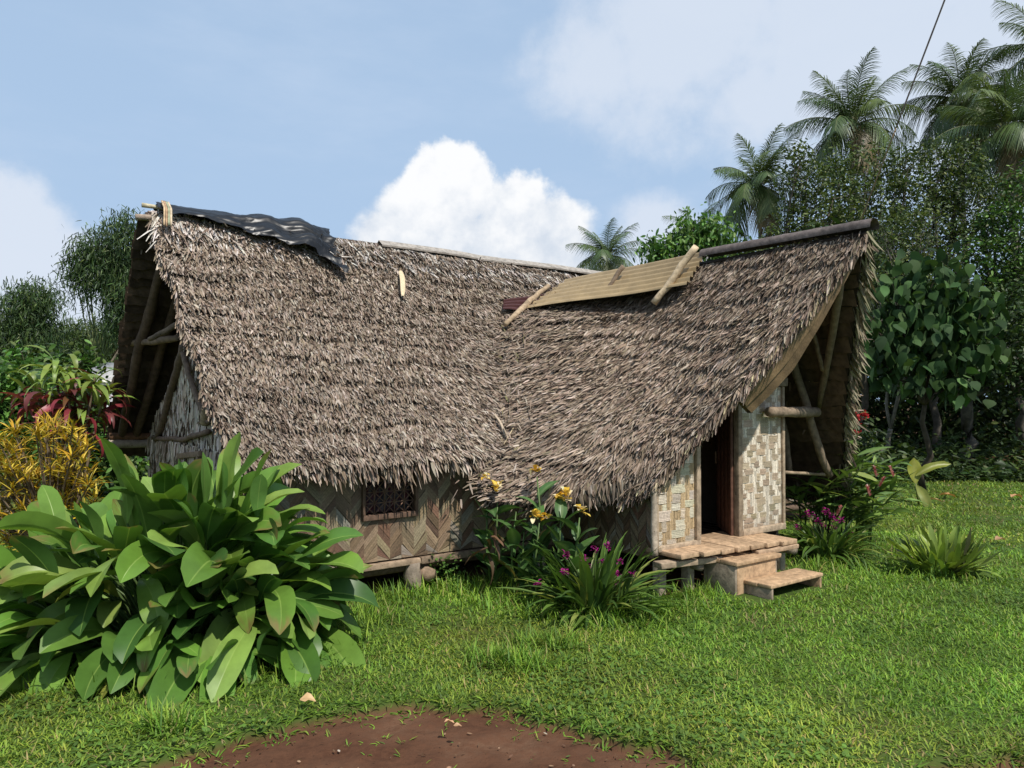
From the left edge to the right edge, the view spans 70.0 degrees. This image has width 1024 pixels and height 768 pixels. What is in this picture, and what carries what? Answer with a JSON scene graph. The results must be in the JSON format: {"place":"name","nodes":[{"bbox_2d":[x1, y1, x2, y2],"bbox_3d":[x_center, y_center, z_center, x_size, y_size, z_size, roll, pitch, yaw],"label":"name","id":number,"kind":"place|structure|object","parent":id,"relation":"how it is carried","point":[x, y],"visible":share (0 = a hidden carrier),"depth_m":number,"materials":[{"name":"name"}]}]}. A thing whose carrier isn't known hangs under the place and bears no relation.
{"place":"outdoors","nodes":[
{"label":"outdoors","id":0,"kind":"place"},
{"bbox_2d":[0,476,1023,767],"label":"grass","id":1,"kind":"structure","parent":0,"point":[530,662],"depth_m":4.37,"materials":[{"name":"green plant"}]},
{"bbox_2d":[0,406,1023,767],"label":"ground","id":2,"kind":"structure","parent":0,"point":[468,734],"depth_m":3.92,"materials":[{"name":"green plant"}]},
{"bbox_2d":[0,270,78,374],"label":"bamboo clump","id":3,"kind":"object","parent":2,"relation":"on","point":[28,316],"visible":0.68,"depth_m":21.80,"materials":[{"name":"green plant"}]},
{"bbox_2d":[0,346,79,513],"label":"shrub","id":4,"kind":"object","parent":2,"relation":"on","point":[9,385],"visible":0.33,"depth_m":9.04,"materials":[{"name":"green plant"}]},
{"bbox_2d":[0,406,110,551],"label":"croton","id":5,"kind":"object","parent":2,"relation":"on","point":[60,473],"visible":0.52,"depth_m":6.75,"materials":[{"name":"yellow plant"}]},
{"bbox_2d":[0,345,137,524],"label":"cordyline","id":6,"kind":"object","parent":2,"relation":"on","point":[89,391],"visible":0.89,"depth_m":7.58,"materials":[{"name":"green plant"}]},
{"bbox_2d":[1,339,149,495],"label":"shrub","id":7,"kind":"object","parent":2,"relation":"on","point":[87,363],"visible":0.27,"depth_m":12.33,"materials":[{"name":"green plant"}]},
{"bbox_2d":[48,309,118,386],"bbox_3d":[-14.508,-0.283,25.064,4.665,4.871,2.609,0,-1,0],"label":"bamboo clump","id":8,"kind":"object","parent":2,"relation":"on","point":[77,336],"visible":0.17,"depth_m":24.67,"materials":[{"name":"green plant"}]},
{"bbox_2d":[44,204,144,363],"bbox_3d":[-11.546,-1.552,21.043,3.601,7.272,2.103,0,-1,0],"label":"bamboo clump","id":9,"kind":"object","parent":2,"relation":"on","point":[107,262],"visible":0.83,"depth_m":20.83,"materials":[{"name":"green plant"}]},
{"bbox_2d":[58,363,148,474],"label":"shed","id":10,"kind":"structure","parent":2,"relation":"on","point":[109,373],"depth_m":16.13,"materials":[{"name":"white wood"}]},
{"bbox_2d":[0,432,378,711],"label":"broad leaved clump","id":11,"kind":"object","parent":2,"relation":"on","point":[206,576],"visible":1,"depth_m":4.39,"materials":[{"name":"green plant"}]},
{"bbox_2d":[300,692,315,701],"bbox_3d":[-1.076,1.652,3.849,0.084,0.042,0.044,0,-1,0],"label":"fallen leaf","id":12,"kind":"object","parent":2,"relation":"on","point":[306,696],"visible":1,"depth_m":3.86,"materials":[{"name":"beige plant"}]},
{"bbox_2d":[200,729,679,767],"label":"soil litter","id":13,"kind":"object","parent":2,"relation":"on","point":[424,754],"visible":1,"depth_m":3.45,"materials":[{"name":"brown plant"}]},
{"bbox_2d":[427,553,477,584],"bbox_3d":[-0.606,1.629,6.631,0.589,0.310,0.617,0,-1,0],"label":"creeping weed","id":14,"kind":"object","parent":2,"relation":"on","point":[445,568],"visible":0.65,"depth_m":6.47,"materials":[{"name":"green plant"}]},
{"bbox_2d":[101,203,882,595],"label":"thatched house","id":15,"kind":"structure","parent":2,"relation":"on","point":[705,415],"depth_m":6.78,"materials":[{"name":"brown plant"}]},
{"bbox_2d":[161,200,171,226],"bbox_3d":[-3.252,-1.607,6.891,0.084,0.312,0.326,1,-1,-30],"label":"stick bundle","id":16,"kind":"object","parent":15,"relation":"on","point":[167,209],"visible":1,"depth_m":6.81,"materials":[{"name":"brown wood"}]},
{"bbox_2d":[153,201,348,272],"bbox_3d":[-2.619,-1.463,7.361,1.756,0.651,0.853,1,-1,-34],"label":"tarpaulin","id":17,"kind":"object","parent":15,"relation":"on","point":[303,231],"visible":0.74,"depth_m":7.46,"materials":[{"name":"black plastic"}]},
{"bbox_2d":[361,467,418,521],"bbox_3d":[-1.062,0.893,6.247,0.525,0.496,0.147,1,-1,-36],"label":"window","id":18,"kind":"structure","parent":15,"relation":"in","point":[378,498],"depth_m":6.25,"materials":[{"name":"brown wood"}]},
{"bbox_2d":[399,271,404,296],"bbox_3d":[-1.181,-1.083,7.883,0.060,0.338,0.353,0,-1,-14],"label":"split bamboo","id":19,"kind":"object","parent":15,"relation":"on","point":[402,281],"visible":1,"depth_m":7.83,"materials":[{"name":"beige wood"}]},
{"bbox_2d":[494,414,505,437],"bbox_3d":[-0.112,0.391,6.865,0.028,0.225,0.216,1,-1,-33],"label":"dry leaf blade","id":20,"kind":"object","parent":15,"relation":"on","point":[500,423],"visible":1,"depth_m":6.83,"materials":[{"name":"beige plant"}]},
{"bbox_2d":[502,294,542,309],"bbox_3d":[0.172,-0.984,8.702,0.208,0.277,0.867,-1,-2,43],"label":"corrugated sheet","id":21,"kind":"object","parent":15,"relation":"on","point":[514,303],"visible":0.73,"depth_m":8.59,"materials":[{"name":"paint"}]},
{"bbox_2d":[527,252,704,307],"bbox_3d":[0.998,-1.133,8.242,0.953,0.486,2.267,1,-1,-36],"label":"corrugated sheet","id":22,"kind":"object","parent":15,"relation":"on","point":[647,277],"visible":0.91,"depth_m":8.14,"materials":[{"name":"paint"}]},
{"bbox_2d":[503,284,550,325],"bbox_3d":[0.190,-0.954,8.686,0.084,0.654,1.326,0,-1,24],"label":"weight log","id":23,"kind":"object","parent":22,"relation":"on","point":[524,305],"visible":0.99,"depth_m":8.57,"materials":[{"name":"brown wood"}]},
{"bbox_2d":[600,265,624,298],"bbox_3d":[1.135,-1.153,8.272,0.295,0.394,0.062,0,-1,6],"label":"weight log","id":24,"kind":"object","parent":22,"relation":"on","point":[621,268],"visible":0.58,"depth_m":8.24,"materials":[{"name":"brown wood"}]},
{"bbox_2d":[651,245,698,304],"bbox_3d":[1.676,-1.122,7.541,0.491,0.604,0.085,0,-1,21],"label":"weight log","id":25,"kind":"object","parent":22,"relation":"on","point":[678,270],"visible":0.99,"depth_m":7.51,"materials":[{"name":"brown wood"}]},
{"bbox_2d":[716,411,733,535],"bbox_3d":[2.053,0.737,7.070,0.026,1.371,0.516,0,-1,1],"label":"door","id":26,"kind":"structure","parent":15,"relation":"in","point":[724,435],"depth_m":6.98,"materials":[{"name":"brown wood"}]},
{"bbox_2d":[860,0,944,219],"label":"guy wire","id":27,"kind":"object","parent":15,"relation":"attached to","point":[906,101],"visible":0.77,"depth_m":14.01,"materials":[{"name":"brown metal"}]},
{"bbox_2d":[465,465,599,605],"bbox_3d":[0.127,1.221,6.014,1.237,1.094,0.762,0,-1,16],"label":"canna lily","id":28,"kind":"object","parent":2,"relation":"on","point":[511,540],"visible":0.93,"depth_m":6.07,"materials":[{"name":"green plant"}]},
{"bbox_2d":[498,532,700,631],"bbox_3d":[0.643,1.488,5.721,1.585,0.709,1.355,0,-1,0],"label":"ground orchid","id":29,"kind":"object","parent":2,"relation":"on","point":[600,583],"visible":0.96,"depth_m":5.53,"materials":[{"name":"green plant"}]},
{"bbox_2d":[565,218,648,271],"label":"coconut palm","id":30,"kind":"object","parent":2,"relation":"on","point":[602,252],"visible":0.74,"depth_m":59.37,"materials":[{"name":"green plant"}]},
{"bbox_2d":[625,201,751,264],"bbox_3d":[6.330,-2.231,26.032,4.594,8.850,2.135,0,-1,0],"label":"tree","id":31,"kind":"object","parent":2,"relation":"on","point":[700,236],"visible":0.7,"depth_m":25.84,"materials":[{"name":"green plant"}]},
{"bbox_2d":[705,123,814,249],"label":"coconut palm","id":32,"kind":"object","parent":2,"relation":"on","point":[753,191],"visible":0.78,"depth_m":44.13,"materials":[{"name":"green plant"}]},
{"bbox_2d":[704,550,822,599],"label":"wooden steps","id":33,"kind":"structure","parent":2,"relation":"on","point":[747,572],"depth_m":6.20,"materials":[{"name":"brown wood"}]},
{"bbox_2d":[726,137,881,256],"bbox_3d":[7.524,-2.181,19.060,4.274,8.464,2.157,0,-1,0],"label":"tree","id":34,"kind":"object","parent":2,"relation":"on","point":[817,191],"visible":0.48,"depth_m":18.93,"materials":[{"name":"green plant"}]},
{"bbox_2d":[778,502,888,570],"bbox_3d":[3.275,1.571,7.609,1.296,0.672,1.464,0,-1,0],"label":"ground orchid","id":35,"kind":"object","parent":2,"relation":"on","point":[835,541],"visible":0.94,"depth_m":7.45,"materials":[{"name":"green plant"}]},
{"bbox_2d":[783,46,925,217],"bbox_3d":[18.835,-7.631,40.059,7.580,20.127,6.533,0,-1,0],"label":"coconut palm","id":36,"kind":"object","parent":2,"relation":"on","point":[851,112],"visible":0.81,"depth_m":39.56,"materials":[{"name":"green plant"}]},
{"bbox_2d":[785,432,927,543],"bbox_3d":[3.731,1.156,8.020,1.820,1.303,1.595,0,-1,0],"label":"pink ginger","id":37,"kind":"object","parent":2,"relation":"on","point":[866,508],"visible":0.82,"depth_m":7.97,"materials":[{"name":"green plant"}]},
{"bbox_2d":[852,404,898,507],"bbox_3d":[5.287,1.068,10.984,1.121,1.626,0.939,0,-1,0],"label":"red flowered shrub","id":38,"kind":"object","parent":2,"relation":"on","point":[865,441],"visible":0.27,"depth_m":10.83,"materials":[{"name":"green plant"}]},
{"bbox_2d":[813,137,940,439],"bbox_3d":[9.949,-2.398,19.987,3.428,8.900,2.337,0,-1,0],"label":"tree","id":39,"kind":"object","parent":2,"relation":"on","point":[898,186],"visible":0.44,"depth_m":19.86,"materials":[{"name":"green plant"}]},
{"bbox_2d":[803,217,1023,482],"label":"woodland","id":40,"kind":"object","parent":2,"relation":"on","point":[998,440],"visible":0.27,"depth_m":17.91,"materials":[{"name":"green plant"}]},
{"bbox_2d":[860,195,967,457],"bbox_3d":[8.886,-1.107,16.572,2.501,6.183,1.580,0,-1,0],"label":"tree","id":41,"kind":"object","parent":2,"relation":"on","point":[919,244],"visible":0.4,"depth_m":16.39,"materials":[{"name":"green plant"}]},
{"bbox_2d":[907,458,950,506],"bbox_3d":[6.470,1.539,11.259,0.655,0.781,0.287,0,-1,0],"label":"young heliconia","id":42,"kind":"object","parent":2,"relation":"on","point":[916,469],"visible":0.94,"depth_m":11.34,"materials":[{"name":"green plant"}]},
{"bbox_2d":[858,241,1011,489],"bbox_3d":[7.279,-0.266,12.609,3.109,4.365,1.742,0,-1,0],"label":"leaved tree","id":43,"kind":"object","parent":2,"relation":"on","point":[940,333],"visible":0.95,"depth_m":12.44,"materials":[{"name":"green plant"}]},
{"bbox_2d":[882,523,1002,577],"bbox_3d":[3.997,1.550,6.892,0.976,0.472,1.059,0,-1,0],"label":"fern clump","id":44,"kind":"object","parent":2,"relation":"on","point":[955,551],"visible":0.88,"depth_m":6.79,"materials":[{"name":"green plant"}]},
{"bbox_2d":[863,279,1023,469],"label":"tree","id":45,"kind":"object","parent":2,"relation":"on","point":[1014,371],"visible":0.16,"depth_m":15.43,"materials":[{"name":"green plant"}]},
{"bbox_2d":[939,492,955,496],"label":"fallen leaf","id":46,"kind":"object","parent":2,"relation":"on","point":[948,493],"visible":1,"depth_m":11.93,"materials":[{"name":"plant"}]},
{"bbox_2d":[885,132,1020,457],"bbox_3d":[12.262,-2.498,20.581,4.044,9.103,2.336,0,-1,0],"label":"tree","id":47,"kind":"object","parent":2,"relation":"on","point":[950,192],"visible":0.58,"depth_m":20.28,"materials":[{"name":"green plant"}]},
{"bbox_2d":[892,38,1022,281],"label":"coconut palm","id":48,"kind":"object","parent":2,"relation":"on","point":[960,98],"visible":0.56,"depth_m":41.75,"materials":[{"name":"green plant"}]},
{"bbox_2d":[919,66,1023,247],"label":"coconut palm","id":49,"kind":"object","parent":2,"relation":"on","point":[1006,149],"visible":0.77,"depth_m":30.67,"materials":[{"name":"green plant"}]},
{"bbox_2d":[945,157,1023,454],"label":"tree","id":50,"kind":"object","parent":2,"relation":"on","point":[1002,240],"visible":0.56,"depth_m":17.48,"materials":[{"name":"green plant"}]},
{"bbox_2d":[963,0,1023,106],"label":"coconut palm","id":51,"kind":"object","parent":2,"relation":"on","point":[1018,49],"visible":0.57,"depth_m":39.48,"materials":[{"name":"green plant"}]},
{"bbox_2d":[0,0,1023,403],"label":"sky","id":52,"kind":"structure","parent":0,"point":[493,128],"materials":[{"name":"blue"}]},
{"bbox_2d":[662,201,728,260],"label":"coconut palm","id":53,"kind":"object","parent":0,"point":[680,210],"visible":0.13,"depth_m":55.73,"materials":[{"name":"green plant"}]}
]}

